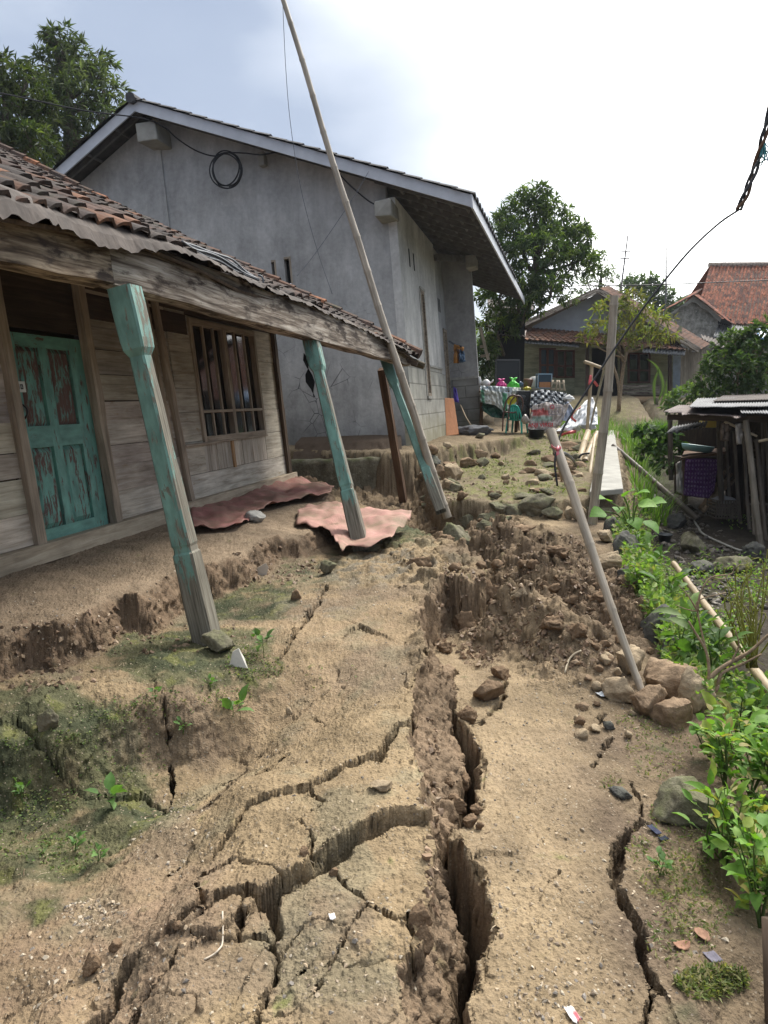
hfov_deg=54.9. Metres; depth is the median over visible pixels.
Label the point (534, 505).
boulder
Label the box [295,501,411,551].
red tarp
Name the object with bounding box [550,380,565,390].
wooden rack
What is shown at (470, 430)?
crumpled cloth
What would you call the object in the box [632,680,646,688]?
rubble stone
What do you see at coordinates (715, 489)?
firewood stick
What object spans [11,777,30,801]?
seedling
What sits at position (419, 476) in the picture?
rubble stone
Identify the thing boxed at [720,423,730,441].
hanging bag
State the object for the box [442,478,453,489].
stone
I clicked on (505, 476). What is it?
rubble stone
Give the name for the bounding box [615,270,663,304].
distant tree
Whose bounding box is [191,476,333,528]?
red tarp
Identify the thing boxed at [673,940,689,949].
dead leaf
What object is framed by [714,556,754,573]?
stone
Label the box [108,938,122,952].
earth block
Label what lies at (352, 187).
wall cable
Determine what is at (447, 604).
earth block
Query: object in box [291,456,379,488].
retaining wall
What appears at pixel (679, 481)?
grey sack
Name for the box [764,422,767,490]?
bamboo pole
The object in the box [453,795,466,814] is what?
earth clod
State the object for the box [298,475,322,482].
earth block
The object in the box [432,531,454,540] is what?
earth block
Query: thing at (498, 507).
stone
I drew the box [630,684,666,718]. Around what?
stone
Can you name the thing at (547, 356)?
window
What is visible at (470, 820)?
earth clod
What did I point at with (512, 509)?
boulder
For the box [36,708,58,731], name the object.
stone
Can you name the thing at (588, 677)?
rubble stone
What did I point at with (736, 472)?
bamboo pole
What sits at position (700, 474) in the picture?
patterned cloth
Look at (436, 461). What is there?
stone
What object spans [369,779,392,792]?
stone
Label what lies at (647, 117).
sky
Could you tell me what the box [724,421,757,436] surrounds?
stick
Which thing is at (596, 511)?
leaf seedling
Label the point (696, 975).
ground weeds
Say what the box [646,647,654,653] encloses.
rubble stone
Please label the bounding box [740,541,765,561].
stone
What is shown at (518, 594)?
stone
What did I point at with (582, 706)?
rubble stone
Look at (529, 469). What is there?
cobble
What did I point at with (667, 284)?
power line
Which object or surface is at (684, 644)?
bank weed
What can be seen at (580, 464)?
cobble
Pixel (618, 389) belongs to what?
tree stem
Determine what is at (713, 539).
white hose
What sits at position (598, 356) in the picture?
doorway
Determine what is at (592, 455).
stick
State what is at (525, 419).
plastic bag
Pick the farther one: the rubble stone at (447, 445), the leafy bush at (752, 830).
the rubble stone at (447, 445)
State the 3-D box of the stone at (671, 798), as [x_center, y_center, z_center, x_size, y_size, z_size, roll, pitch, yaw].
[1.235,1.175,2.973,0.314,0.183,0.229,2,9,10]
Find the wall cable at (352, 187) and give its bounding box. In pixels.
[154,121,373,204]
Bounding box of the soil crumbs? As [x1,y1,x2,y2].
[0,466,638,917]
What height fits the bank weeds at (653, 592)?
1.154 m
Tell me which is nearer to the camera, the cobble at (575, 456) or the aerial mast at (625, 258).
the cobble at (575, 456)
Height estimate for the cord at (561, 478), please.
0.308 m
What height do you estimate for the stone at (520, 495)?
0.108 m
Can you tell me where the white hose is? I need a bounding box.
[694,520,740,551]
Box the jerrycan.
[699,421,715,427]
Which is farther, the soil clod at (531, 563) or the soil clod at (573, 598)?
the soil clod at (531, 563)
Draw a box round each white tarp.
[557,397,597,430]
[562,402,573,420]
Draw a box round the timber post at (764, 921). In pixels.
[761,916,767,1023]
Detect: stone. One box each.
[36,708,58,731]
[200,629,234,652]
[286,707,291,714]
[291,589,301,600]
[319,560,336,574]
[363,544,379,551]
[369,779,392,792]
[417,472,422,480]
[428,444,437,454]
[432,455,440,467]
[436,464,444,479]
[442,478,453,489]
[443,442,451,448]
[444,463,463,479]
[448,478,463,490]
[449,483,460,490]
[459,514,472,528]
[460,457,477,467]
[474,450,487,458]
[475,433,484,438]
[476,457,489,466]
[476,511,494,520]
[476,519,491,529]
[478,474,485,478]
[483,415,493,424]
[488,492,501,498]
[489,501,506,513]
[491,452,500,458]
[501,473,509,479]
[510,585,532,599]
[514,492,533,498]
[539,488,554,494]
[541,506,562,519]
[564,506,571,519]
[570,506,586,520]
[574,715,585,725]
[574,728,588,739]
[575,702,589,710]
[584,674,591,680]
[590,723,600,732]
[591,681,601,690]
[593,664,603,671]
[593,700,599,705]
[597,529,612,541]
[598,507,611,519]
[599,550,622,570]
[599,640,609,647]
[599,654,611,664]
[601,676,634,702]
[603,517,621,533]
[603,721,614,729]
[607,654,614,664]
[609,786,632,799]
[612,530,641,557]
[613,667,621,675]
[616,644,644,674]
[617,564,635,577]
[624,730,632,737]
[628,710,636,715]
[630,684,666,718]
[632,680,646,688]
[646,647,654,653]
[652,776,737,833]
[667,513,686,528]
[680,531,707,553]
[689,559,713,575]
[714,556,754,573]
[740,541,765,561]
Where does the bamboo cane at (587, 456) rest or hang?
on the ground at (216, 759)
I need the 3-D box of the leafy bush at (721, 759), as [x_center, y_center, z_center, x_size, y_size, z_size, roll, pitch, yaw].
[1.443,1.032,3.144,0.238,0.321,0.257,0,9,0]
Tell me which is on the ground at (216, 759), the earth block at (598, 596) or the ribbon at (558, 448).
the earth block at (598, 596)
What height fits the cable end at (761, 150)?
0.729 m
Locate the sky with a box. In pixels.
[0,0,767,323]
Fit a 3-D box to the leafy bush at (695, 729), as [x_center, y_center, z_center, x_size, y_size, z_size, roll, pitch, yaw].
[1.482,1.024,3.379,0.236,0.252,0.214,-5,10,-30]
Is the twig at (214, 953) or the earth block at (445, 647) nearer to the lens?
the twig at (214, 953)
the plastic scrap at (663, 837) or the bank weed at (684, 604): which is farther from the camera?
the bank weed at (684, 604)
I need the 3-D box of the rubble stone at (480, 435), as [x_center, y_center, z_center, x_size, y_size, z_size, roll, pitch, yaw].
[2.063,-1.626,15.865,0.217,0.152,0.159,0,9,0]
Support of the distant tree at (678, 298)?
on the ground at (216, 759)
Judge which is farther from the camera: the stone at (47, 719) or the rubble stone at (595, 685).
the rubble stone at (595, 685)
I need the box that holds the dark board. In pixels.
[495,359,519,385]
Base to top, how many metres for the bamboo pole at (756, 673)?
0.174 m
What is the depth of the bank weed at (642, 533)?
7.08 m
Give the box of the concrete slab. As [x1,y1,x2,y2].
[589,430,622,495]
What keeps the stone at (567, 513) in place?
on the ground at (216, 759)
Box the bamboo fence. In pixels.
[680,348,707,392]
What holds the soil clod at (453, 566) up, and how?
on the ground at (216, 759)
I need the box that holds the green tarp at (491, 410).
[482,403,509,418]
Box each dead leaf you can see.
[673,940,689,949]
[694,927,710,941]
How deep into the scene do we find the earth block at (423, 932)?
2.06 m
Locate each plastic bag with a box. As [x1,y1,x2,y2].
[496,378,506,386]
[507,377,519,387]
[521,414,529,423]
[563,395,574,401]
[570,424,581,431]
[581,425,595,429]
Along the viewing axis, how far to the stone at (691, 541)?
11.03 m
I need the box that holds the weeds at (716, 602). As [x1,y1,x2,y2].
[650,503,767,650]
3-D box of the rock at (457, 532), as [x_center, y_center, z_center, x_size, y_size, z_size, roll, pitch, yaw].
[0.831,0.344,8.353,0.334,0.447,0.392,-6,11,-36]
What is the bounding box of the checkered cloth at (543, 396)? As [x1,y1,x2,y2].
[530,389,566,408]
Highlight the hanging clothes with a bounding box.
[453,344,465,362]
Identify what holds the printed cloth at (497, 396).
hanging from the table
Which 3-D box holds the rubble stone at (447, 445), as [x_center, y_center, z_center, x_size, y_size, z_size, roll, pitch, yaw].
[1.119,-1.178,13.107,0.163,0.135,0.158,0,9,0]
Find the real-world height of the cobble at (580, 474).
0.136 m
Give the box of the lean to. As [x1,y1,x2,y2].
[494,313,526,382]
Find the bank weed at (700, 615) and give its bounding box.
[683,597,713,637]
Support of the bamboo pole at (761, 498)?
on the ground at (216, 759)
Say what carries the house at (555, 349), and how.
on the ground at (216, 759)
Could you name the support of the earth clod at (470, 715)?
on the ground at (216, 759)
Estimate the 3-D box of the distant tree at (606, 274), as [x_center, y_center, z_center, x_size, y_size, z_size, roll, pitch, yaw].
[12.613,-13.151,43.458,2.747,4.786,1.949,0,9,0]
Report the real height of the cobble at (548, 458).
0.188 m
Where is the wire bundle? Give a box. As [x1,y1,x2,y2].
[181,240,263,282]
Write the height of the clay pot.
0.240 m
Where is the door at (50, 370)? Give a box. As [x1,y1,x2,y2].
[10,332,108,540]
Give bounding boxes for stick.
[588,434,596,473]
[698,466,729,509]
[701,505,708,512]
[703,476,724,506]
[708,479,734,504]
[712,473,732,497]
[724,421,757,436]
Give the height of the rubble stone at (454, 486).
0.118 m
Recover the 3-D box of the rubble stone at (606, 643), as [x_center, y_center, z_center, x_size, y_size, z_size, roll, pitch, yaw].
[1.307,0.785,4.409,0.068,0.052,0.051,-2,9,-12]
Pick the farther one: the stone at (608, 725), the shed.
the shed
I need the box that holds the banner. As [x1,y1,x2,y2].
[528,402,569,431]
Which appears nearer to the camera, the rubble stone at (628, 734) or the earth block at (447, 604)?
the rubble stone at (628, 734)
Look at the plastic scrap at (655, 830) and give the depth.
2.83 m
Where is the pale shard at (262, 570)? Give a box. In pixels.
[257,563,267,575]
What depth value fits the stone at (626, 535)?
7.00 m
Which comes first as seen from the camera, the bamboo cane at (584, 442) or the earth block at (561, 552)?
the earth block at (561, 552)
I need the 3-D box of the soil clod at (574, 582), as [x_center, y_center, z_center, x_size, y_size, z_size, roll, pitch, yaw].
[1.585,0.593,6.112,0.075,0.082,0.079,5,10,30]
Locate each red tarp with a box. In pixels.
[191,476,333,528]
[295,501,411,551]
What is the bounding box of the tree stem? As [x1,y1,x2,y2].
[614,365,620,408]
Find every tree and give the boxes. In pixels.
[0,45,64,168]
[11,17,136,167]
[473,177,604,358]
[574,286,682,411]
[576,248,620,294]
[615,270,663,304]
[641,273,664,307]
[645,285,685,313]
[663,296,685,313]
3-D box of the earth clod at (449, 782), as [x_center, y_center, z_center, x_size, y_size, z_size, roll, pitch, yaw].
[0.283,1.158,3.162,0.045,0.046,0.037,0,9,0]
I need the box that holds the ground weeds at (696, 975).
[0,431,753,1001]
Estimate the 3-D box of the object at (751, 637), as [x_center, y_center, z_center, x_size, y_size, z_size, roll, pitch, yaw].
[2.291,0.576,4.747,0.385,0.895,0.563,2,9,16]
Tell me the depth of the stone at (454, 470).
11.14 m
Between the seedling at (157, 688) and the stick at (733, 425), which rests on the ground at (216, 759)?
the seedling at (157, 688)
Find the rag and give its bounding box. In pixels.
[303,354,314,396]
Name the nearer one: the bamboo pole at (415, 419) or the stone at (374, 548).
the stone at (374, 548)
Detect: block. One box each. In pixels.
[82,952,101,976]
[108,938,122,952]
[172,920,180,929]
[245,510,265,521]
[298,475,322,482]
[299,846,308,856]
[329,867,337,876]
[406,556,431,566]
[409,900,432,929]
[414,921,433,954]
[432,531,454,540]
[436,641,452,653]
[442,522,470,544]
[444,598,451,607]
[451,611,476,630]
[473,679,504,701]
[485,580,500,602]
[490,665,510,680]
[515,524,535,533]
[539,615,563,631]
[546,545,570,558]
[566,622,587,641]
[588,591,604,602]
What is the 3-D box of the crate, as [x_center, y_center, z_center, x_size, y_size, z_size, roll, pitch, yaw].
[6.204,-0.103,13.534,0.451,0.411,0.416,0,9,0]
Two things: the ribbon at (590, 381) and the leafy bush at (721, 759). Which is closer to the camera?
the leafy bush at (721, 759)
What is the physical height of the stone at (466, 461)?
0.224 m
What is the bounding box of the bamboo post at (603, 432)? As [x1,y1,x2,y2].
[587,295,618,524]
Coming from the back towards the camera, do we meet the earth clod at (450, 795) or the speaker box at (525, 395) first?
the speaker box at (525, 395)
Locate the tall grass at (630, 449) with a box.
[615,415,694,525]
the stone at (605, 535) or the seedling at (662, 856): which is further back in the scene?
the stone at (605, 535)
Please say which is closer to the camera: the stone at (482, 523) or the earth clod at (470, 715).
the earth clod at (470, 715)
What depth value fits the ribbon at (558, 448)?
4.50 m
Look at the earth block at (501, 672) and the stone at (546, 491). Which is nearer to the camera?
the earth block at (501, 672)
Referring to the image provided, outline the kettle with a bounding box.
[479,377,493,385]
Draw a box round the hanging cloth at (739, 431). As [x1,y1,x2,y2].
[735,423,742,444]
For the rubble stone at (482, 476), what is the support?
on the ground at (216, 759)
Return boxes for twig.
[204,911,223,960]
[564,650,581,673]
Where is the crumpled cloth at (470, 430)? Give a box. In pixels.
[458,425,493,434]
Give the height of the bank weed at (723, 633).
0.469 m
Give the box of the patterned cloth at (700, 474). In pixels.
[683,458,716,497]
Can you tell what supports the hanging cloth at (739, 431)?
hanging from the stick at (733, 425)
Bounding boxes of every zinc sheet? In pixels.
[667,421,707,433]
[701,334,726,348]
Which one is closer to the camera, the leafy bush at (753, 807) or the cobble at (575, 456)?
the leafy bush at (753, 807)
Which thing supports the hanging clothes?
hanging from the clothes rod
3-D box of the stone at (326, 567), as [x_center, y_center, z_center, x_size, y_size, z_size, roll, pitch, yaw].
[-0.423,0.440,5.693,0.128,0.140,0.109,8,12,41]
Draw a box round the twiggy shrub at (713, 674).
[675,566,767,709]
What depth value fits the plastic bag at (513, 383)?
18.06 m
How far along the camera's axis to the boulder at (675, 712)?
3.71 m
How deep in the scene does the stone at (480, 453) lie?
14.22 m
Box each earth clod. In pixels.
[445,777,454,786]
[448,793,458,799]
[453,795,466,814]
[457,707,477,724]
[461,772,471,791]
[463,813,477,827]
[470,803,482,814]
[475,822,484,829]
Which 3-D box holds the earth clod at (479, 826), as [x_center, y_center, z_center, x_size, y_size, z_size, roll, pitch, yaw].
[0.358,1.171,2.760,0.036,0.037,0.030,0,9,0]
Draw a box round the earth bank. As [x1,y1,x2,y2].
[635,396,668,403]
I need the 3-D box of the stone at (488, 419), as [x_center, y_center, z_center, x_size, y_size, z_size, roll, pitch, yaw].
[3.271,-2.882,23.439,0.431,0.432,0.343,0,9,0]
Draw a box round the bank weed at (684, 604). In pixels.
[656,597,712,657]
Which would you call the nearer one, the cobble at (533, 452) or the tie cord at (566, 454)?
the tie cord at (566, 454)
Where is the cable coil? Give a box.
[209,150,242,188]
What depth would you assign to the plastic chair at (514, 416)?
17.48 m
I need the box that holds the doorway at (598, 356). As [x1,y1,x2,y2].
[591,348,618,395]
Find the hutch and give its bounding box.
[674,448,725,503]
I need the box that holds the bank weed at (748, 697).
[725,677,767,733]
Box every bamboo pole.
[281,0,451,518]
[546,428,643,690]
[671,561,767,692]
[725,441,731,513]
[732,431,741,523]
[742,431,751,528]
[751,442,754,534]
[754,439,767,540]
[761,422,765,516]
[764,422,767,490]
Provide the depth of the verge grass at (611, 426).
20.49 m
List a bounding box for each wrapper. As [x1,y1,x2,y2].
[564,1005,581,1023]
[702,951,722,962]
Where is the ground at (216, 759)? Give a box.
[0,395,767,1023]
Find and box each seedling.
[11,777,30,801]
[68,831,86,851]
[83,772,127,808]
[90,842,109,862]
[146,686,161,701]
[173,716,191,734]
[202,674,217,688]
[220,684,252,714]
[251,628,275,656]
[589,488,666,542]
[647,846,672,876]
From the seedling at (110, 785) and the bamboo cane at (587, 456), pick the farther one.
the bamboo cane at (587, 456)
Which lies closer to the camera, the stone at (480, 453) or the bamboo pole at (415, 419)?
the bamboo pole at (415, 419)
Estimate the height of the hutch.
1.002 m
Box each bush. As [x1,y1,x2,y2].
[477,330,502,385]
[629,420,689,475]
[657,381,704,415]
[673,757,761,865]
[686,703,735,757]
[687,312,767,398]
[700,689,767,751]
[700,716,752,788]
[710,813,767,928]
[712,714,767,798]
[722,763,767,860]
[724,812,767,910]
[737,728,767,808]
[747,706,767,766]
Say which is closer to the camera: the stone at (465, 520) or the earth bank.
the stone at (465, 520)
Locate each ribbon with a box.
[551,444,560,455]
[561,430,575,436]
[588,375,598,386]
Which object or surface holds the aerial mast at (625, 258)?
attached to the house at (555, 349)
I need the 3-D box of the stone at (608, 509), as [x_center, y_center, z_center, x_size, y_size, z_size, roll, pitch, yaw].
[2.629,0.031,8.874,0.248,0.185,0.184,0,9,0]
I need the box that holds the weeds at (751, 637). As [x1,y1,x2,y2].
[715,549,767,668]
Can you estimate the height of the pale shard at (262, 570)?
0.130 m
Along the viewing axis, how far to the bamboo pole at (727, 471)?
13.77 m
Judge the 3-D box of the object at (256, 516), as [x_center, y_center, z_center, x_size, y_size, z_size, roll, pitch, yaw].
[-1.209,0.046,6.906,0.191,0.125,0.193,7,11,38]
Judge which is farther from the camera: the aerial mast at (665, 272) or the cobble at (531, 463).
the aerial mast at (665, 272)
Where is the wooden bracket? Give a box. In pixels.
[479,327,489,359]
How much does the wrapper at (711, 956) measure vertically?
0.006 m
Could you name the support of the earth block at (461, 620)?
on the ground at (216, 759)
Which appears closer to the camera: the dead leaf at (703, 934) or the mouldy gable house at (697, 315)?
the dead leaf at (703, 934)
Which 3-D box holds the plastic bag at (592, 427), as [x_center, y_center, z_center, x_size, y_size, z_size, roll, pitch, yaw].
[4.655,-1.952,16.808,0.353,0.200,0.297,0,9,0]
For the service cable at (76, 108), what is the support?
attached to the rendered house at (435, 252)
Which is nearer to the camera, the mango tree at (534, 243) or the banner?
the banner
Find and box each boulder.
[503,503,522,514]
[517,493,555,516]
[640,604,681,643]
[643,657,697,698]
[649,696,692,728]
[660,637,679,657]
[677,665,715,713]
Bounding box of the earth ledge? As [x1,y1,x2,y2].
[293,435,401,458]
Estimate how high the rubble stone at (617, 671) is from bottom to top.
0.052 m
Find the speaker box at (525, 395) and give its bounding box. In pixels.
[516,391,530,418]
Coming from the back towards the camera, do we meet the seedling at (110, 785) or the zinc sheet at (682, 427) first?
the zinc sheet at (682, 427)
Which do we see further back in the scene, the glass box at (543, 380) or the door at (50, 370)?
the glass box at (543, 380)
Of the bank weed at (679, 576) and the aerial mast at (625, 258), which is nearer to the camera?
the bank weed at (679, 576)
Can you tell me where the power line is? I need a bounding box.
[564,280,767,286]
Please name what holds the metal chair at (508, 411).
on the ground at (216, 759)
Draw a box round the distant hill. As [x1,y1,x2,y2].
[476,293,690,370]
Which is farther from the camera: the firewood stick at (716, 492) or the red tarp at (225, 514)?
the firewood stick at (716, 492)
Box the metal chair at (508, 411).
[502,394,523,430]
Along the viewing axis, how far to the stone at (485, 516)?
8.74 m
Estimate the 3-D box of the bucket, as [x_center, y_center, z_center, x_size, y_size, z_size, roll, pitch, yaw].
[4.590,0.421,12.078,0.238,0.130,0.235,0,9,0]
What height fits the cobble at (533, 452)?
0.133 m
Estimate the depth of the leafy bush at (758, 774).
3.10 m
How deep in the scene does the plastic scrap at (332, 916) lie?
2.11 m
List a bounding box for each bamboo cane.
[576,429,590,460]
[582,431,597,461]
[583,360,602,369]
[586,366,593,428]
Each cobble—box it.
[523,467,536,472]
[524,460,536,465]
[525,479,539,485]
[526,449,540,454]
[534,469,552,475]
[534,487,544,493]
[537,474,552,480]
[541,454,553,462]
[542,462,553,467]
[560,441,577,448]
[568,465,575,469]
[571,444,587,450]
[571,454,578,458]
[573,461,586,467]
[573,472,584,476]
[578,488,586,491]
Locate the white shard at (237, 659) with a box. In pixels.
[229,648,247,667]
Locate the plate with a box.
[529,376,537,389]
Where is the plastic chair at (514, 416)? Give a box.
[505,405,528,433]
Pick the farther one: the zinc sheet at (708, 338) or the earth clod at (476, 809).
the zinc sheet at (708, 338)
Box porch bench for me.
[622,385,659,396]
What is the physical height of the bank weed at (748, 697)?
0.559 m
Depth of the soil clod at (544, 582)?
6.29 m
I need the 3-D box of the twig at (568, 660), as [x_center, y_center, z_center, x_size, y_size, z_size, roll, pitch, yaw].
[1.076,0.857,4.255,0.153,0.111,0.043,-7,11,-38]
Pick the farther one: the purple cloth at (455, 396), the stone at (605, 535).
the purple cloth at (455, 396)
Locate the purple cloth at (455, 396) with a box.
[453,387,458,402]
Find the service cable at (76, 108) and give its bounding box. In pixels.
[0,92,153,121]
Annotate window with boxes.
[185,317,267,446]
[420,289,431,395]
[539,348,555,376]
[555,350,574,377]
[627,353,650,382]
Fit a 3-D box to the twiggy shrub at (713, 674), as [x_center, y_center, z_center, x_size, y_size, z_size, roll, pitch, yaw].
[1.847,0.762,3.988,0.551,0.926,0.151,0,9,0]
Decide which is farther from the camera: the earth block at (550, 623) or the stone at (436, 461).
the stone at (436, 461)
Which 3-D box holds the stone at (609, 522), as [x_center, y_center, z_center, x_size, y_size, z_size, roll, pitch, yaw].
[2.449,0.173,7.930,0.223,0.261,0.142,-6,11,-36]
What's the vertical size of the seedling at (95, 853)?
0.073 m
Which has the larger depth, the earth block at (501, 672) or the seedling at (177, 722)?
the earth block at (501, 672)
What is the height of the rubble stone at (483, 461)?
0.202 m
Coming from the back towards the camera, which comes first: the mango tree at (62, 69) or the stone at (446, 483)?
the mango tree at (62, 69)
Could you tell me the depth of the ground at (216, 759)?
3.14 m
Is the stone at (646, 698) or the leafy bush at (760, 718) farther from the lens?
the stone at (646, 698)
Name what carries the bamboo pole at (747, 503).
on the ground at (216, 759)
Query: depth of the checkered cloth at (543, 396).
17.50 m
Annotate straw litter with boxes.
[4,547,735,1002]
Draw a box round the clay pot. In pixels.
[523,379,532,386]
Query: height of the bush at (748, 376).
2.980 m
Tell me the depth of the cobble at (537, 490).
9.58 m
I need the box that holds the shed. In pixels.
[663,393,767,544]
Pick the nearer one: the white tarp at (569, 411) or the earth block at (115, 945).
the earth block at (115, 945)
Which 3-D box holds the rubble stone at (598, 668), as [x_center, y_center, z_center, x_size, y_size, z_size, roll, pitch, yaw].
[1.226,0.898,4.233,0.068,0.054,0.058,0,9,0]
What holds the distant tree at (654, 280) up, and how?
on the ground at (216, 759)
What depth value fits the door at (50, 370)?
5.54 m
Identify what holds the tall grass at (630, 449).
on the ground at (216, 759)
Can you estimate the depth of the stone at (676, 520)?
13.34 m
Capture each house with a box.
[0,141,445,645]
[53,92,524,445]
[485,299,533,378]
[489,286,709,395]
[660,288,758,371]
[681,262,767,396]
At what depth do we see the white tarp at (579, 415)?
16.79 m
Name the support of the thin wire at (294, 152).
hanging from the wooden house at (140, 374)
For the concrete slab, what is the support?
on the ground at (216, 759)
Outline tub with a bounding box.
[527,429,545,437]
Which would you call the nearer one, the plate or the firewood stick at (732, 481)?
the firewood stick at (732, 481)
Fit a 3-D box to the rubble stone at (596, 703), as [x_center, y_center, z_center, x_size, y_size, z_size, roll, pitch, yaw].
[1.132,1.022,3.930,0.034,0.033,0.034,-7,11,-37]
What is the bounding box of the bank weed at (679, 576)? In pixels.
[635,555,691,598]
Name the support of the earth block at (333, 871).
on the ground at (216, 759)
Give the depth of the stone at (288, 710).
3.70 m
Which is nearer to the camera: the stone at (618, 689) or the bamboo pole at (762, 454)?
the stone at (618, 689)
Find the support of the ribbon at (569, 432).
on the ground at (216, 759)
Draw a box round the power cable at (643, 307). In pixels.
[554,208,739,485]
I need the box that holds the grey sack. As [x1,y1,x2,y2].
[676,461,682,493]
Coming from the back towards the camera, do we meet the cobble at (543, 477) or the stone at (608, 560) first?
the cobble at (543, 477)
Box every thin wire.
[283,14,331,292]
[297,171,368,275]
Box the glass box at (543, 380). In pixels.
[535,373,551,387]
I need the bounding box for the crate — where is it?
[706,495,739,518]
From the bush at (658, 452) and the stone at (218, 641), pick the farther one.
the bush at (658, 452)
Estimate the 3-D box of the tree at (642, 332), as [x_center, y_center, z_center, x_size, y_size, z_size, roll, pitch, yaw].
[8.891,-5.770,27.001,4.032,4.896,2.001,0,9,0]
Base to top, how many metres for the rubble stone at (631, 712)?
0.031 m
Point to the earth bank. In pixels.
(642, 400)
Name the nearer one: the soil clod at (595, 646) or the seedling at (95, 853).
the seedling at (95, 853)
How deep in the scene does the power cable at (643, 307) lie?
4.69 m
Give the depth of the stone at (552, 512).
8.60 m
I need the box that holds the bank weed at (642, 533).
[622,526,656,544]
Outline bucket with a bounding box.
[657,533,672,542]
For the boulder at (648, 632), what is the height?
0.275 m
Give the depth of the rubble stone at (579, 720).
3.68 m
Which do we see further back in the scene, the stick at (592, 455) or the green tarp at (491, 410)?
the green tarp at (491, 410)
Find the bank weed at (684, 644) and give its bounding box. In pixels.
[651,592,752,673]
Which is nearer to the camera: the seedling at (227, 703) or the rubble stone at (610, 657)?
the seedling at (227, 703)
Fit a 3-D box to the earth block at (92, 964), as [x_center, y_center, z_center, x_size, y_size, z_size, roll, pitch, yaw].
[-0.833,1.290,2.104,0.055,0.066,0.047,0,9,0]
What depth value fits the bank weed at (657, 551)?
6.71 m
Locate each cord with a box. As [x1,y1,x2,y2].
[553,451,589,466]
[556,462,562,480]
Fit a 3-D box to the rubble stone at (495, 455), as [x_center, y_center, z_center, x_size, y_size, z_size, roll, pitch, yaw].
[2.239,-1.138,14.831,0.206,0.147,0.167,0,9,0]
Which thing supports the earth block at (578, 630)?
on the ground at (216, 759)
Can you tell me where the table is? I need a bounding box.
[479,390,517,431]
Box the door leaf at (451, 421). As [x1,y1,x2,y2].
[445,398,458,435]
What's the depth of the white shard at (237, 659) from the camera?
3.95 m
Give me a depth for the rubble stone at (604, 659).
4.25 m
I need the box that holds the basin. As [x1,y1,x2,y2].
[681,443,714,452]
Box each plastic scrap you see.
[328,913,335,919]
[646,824,661,834]
[658,835,668,840]
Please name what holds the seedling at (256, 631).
on the ground at (216, 759)
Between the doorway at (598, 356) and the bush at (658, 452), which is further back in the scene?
the doorway at (598, 356)
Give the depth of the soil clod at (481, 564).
5.62 m
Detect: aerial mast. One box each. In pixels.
[620,235,629,293]
[664,235,666,312]
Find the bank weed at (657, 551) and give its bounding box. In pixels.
[629,532,674,561]
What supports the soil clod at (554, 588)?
on the ground at (216, 759)
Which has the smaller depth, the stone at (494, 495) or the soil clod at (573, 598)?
the soil clod at (573, 598)
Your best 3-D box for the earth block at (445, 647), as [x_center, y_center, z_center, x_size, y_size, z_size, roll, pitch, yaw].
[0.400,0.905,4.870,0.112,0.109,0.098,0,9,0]
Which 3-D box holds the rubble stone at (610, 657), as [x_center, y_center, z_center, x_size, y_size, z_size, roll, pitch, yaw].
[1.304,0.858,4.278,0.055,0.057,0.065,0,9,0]
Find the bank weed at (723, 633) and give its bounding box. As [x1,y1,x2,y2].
[681,627,767,697]
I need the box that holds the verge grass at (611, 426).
[557,414,677,444]
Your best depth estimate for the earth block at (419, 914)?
2.10 m
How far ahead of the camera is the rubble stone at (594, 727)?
3.63 m
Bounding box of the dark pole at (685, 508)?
[611,444,699,520]
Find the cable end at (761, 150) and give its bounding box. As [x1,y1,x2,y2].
[735,105,767,210]
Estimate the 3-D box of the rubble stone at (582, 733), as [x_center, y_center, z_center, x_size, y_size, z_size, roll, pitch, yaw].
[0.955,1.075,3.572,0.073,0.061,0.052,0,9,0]
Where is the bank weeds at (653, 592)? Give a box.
[611,485,767,727]
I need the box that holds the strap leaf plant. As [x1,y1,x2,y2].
[647,359,666,404]
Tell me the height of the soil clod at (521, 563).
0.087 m
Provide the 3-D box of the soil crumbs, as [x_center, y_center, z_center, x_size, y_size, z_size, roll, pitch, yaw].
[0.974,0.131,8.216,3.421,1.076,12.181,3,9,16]
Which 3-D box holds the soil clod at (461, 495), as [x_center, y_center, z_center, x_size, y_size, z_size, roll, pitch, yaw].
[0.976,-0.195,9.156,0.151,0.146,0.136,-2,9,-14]
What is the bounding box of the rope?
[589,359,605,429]
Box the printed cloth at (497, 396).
[480,386,520,413]
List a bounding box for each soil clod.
[448,563,460,571]
[456,490,468,500]
[475,561,486,568]
[491,559,504,567]
[518,560,526,567]
[527,559,539,569]
[540,580,548,587]
[549,583,560,592]
[569,594,578,603]
[571,579,579,586]
[590,642,599,650]
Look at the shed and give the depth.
13.17 m

